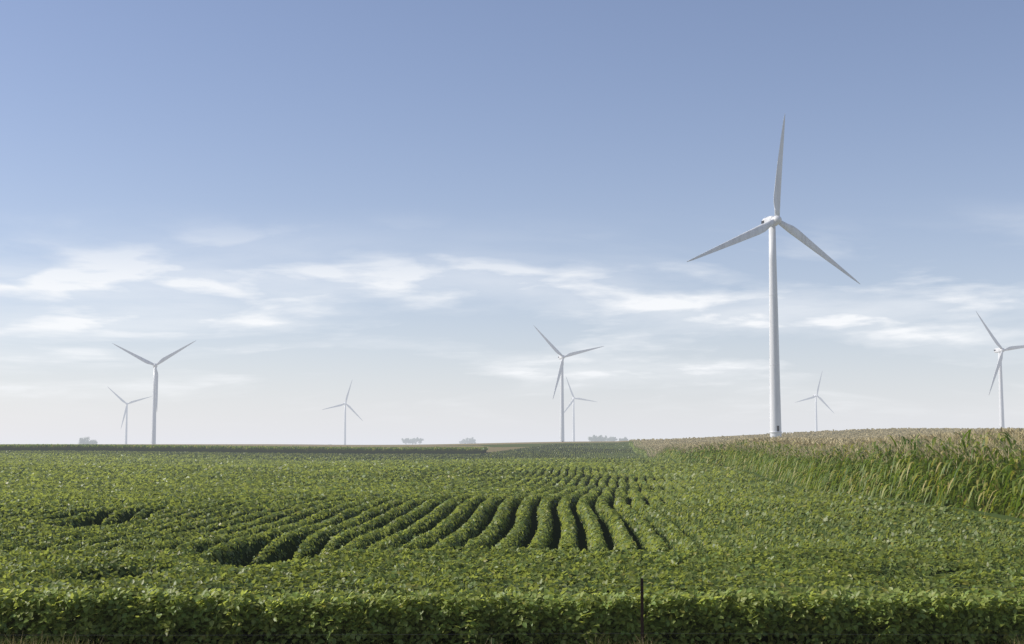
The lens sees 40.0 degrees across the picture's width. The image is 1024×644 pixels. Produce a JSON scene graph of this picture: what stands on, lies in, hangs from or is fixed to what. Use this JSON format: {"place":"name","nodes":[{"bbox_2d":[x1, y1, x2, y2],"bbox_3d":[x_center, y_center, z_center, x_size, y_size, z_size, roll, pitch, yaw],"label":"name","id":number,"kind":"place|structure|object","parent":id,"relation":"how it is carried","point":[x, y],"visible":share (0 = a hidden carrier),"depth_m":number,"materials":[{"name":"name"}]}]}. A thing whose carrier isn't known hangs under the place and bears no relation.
{"place":"outdoors","nodes":[
{"label":"outdoors","id":0,"kind":"place"},
{"bbox_2d":[0,447,486,453],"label":"maize field","id":1,"kind":"structure","parent":0,"point":[257,450],"depth_m":475.78,"materials":[{"name":"green plant"}]},
{"bbox_2d":[0,444,488,450],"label":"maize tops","id":2,"kind":"object","parent":1,"relation":"on","point":[352,448],"visible":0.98,"depth_m":476.99,"materials":[{"name":"green plant"}]},
{"bbox_2d":[56,433,786,451],"bbox_3d":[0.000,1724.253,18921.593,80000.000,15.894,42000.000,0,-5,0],"label":"ground","id":3,"kind":"structure","parent":0,"point":[493,447],"depth_m":759.25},
{"bbox_2d":[78,437,97,443],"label":"tree","id":4,"kind":"object","parent":3,"relation":"on","point":[84,441],"visible":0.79,"depth_m":1427.84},
{"bbox_2d":[108,387,151,443],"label":"wind turbine","id":5,"kind":"object","parent":3,"relation":"on","point":[126,410],"visible":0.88,"depth_m":2221.30,"materials":[{"name":"paint"}]},
{"bbox_2d":[114,341,194,443],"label":"turbine","id":6,"kind":"object","parent":3,"relation":"on","point":[155,401],"visible":0.96,"depth_m":1224.77,"materials":[{"name":"paint"}]},
{"bbox_2d":[322,381,362,444],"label":"turbine","id":7,"kind":"object","parent":3,"relation":"on","point":[344,403],"visible":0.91,"depth_m":2288.31,"materials":[{"name":"paint"}]},
{"bbox_2d":[401,438,411,443],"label":"tree","id":8,"kind":"object","parent":3,"relation":"on","point":[406,440],"depth_m":1885.51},
{"bbox_2d":[415,438,423,443],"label":"tree","id":9,"kind":"object","parent":3,"relation":"on","point":[420,440],"depth_m":1887.81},
{"bbox_2d":[463,437,475,443],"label":"tree","id":10,"kind":"object","parent":3,"relation":"on","point":[471,440],"depth_m":1889.65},
{"bbox_2d":[0,443,1023,567],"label":"crop rows","id":11,"kind":"object","parent":3,"relation":"on","point":[555,535],"visible":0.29,"depth_m":46.86,"materials":[{"name":"green plant"}]},
{"bbox_2d":[0,443,1023,566],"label":"soy field leaves","id":12,"kind":"object","parent":11,"relation":"on","point":[43,493],"visible":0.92,"depth_m":58.10,"materials":[{"name":"green plant"}]},
{"bbox_2d":[1,552,1023,643],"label":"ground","id":13,"kind":"structure","parent":3,"relation":"on","point":[122,569],"depth_m":22.50,"materials":[{"name":"brown soil"}]},
{"bbox_2d":[0,531,1023,643],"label":"crop plants","id":14,"kind":"object","parent":13,"relation":"on","point":[459,570],"depth_m":26.86,"materials":[{"name":"green plant"}]},
{"bbox_2d":[534,326,603,441],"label":"turbine","id":15,"kind":"object","parent":3,"relation":"on","point":[561,357],"visible":0.94,"depth_m":1299.78,"materials":[{"name":"paint"}]},
{"bbox_2d":[564,377,595,441],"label":"turbine","id":16,"kind":"object","parent":3,"relation":"on","point":[572,401],"visible":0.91,"depth_m":2358.07,"materials":[{"name":"paint"}]},
{"bbox_2d":[587,435,604,440],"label":"tree","id":17,"kind":"object","parent":3,"relation":"on","point":[595,438],"depth_m":1489.38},
{"bbox_2d":[608,437,617,440],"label":"tree","id":18,"kind":"object","parent":3,"relation":"on","point":[612,438],"visible":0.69,"depth_m":1587.66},
{"bbox_2d":[640,578,643,643],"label":"fence post","id":19,"kind":"object","parent":3,"relation":"on","point":[642,605],"visible":0.97,"depth_m":21.30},
{"bbox_2d":[7,586,1023,634],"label":"fence wires","id":20,"kind":"object","parent":19,"relation":"attached to","point":[398,634],"visible":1,"depth_m":21.32,"materials":[{"name":"grey metal"}]},
{"bbox_2d":[687,115,859,436],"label":"turbine","id":21,"kind":"object","parent":3,"relation":"on","point":[770,223],"visible":0.99,"depth_m":530.00,"materials":[{"name":"paint"}]},
{"bbox_2d":[797,373,833,431],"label":"turbine","id":22,"kind":"object","parent":3,"relation":"on","point":[815,396],"visible":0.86,"depth_m":2230.65,"materials":[{"name":"paint"}]},
{"bbox_2d":[629,429,1023,518],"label":"corn field","id":23,"kind":"structure","parent":3,"relation":"on","point":[962,474],"depth_m":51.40,"materials":[{"name":"green plant"}]},
{"bbox_2d":[629,427,1023,467],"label":"corn tassels","id":24,"kind":"object","parent":23,"relation":"on","point":[866,436],"visible":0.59,"depth_m":116.47,"materials":[{"name":"beige plant"}]},
{"bbox_2d":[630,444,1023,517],"bbox_3d":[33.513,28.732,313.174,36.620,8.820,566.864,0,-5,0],"label":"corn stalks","id":25,"kind":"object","parent":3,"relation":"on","point":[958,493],"visible":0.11,"depth_m":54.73,"materials":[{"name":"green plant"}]},
{"bbox_2d":[976,312,1023,428],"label":"turbine","id":26,"kind":"object","parent":3,"relation":"on","point":[1000,350],"visible":0.88,"depth_m":1172.13,"materials":[{"name":"paint"}]},
{"bbox_2d":[0,584,1023,643],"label":"soy field","id":27,"kind":"structure","parent":0,"point":[560,612],"depth_m":21.80,"materials":[{"name":"green plant"}]},
{"bbox_2d":[0,627,1023,643],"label":"verge grass","id":28,"kind":"structure","parent":0,"point":[63,641],"depth_m":21.67,"materials":[{"name":"green plant"}]},
{"bbox_2d":[0,0,1023,444],"label":"sky","id":29,"kind":"structure","parent":0,"point":[388,198],"materials":[{"name":"blue"}]}
]}

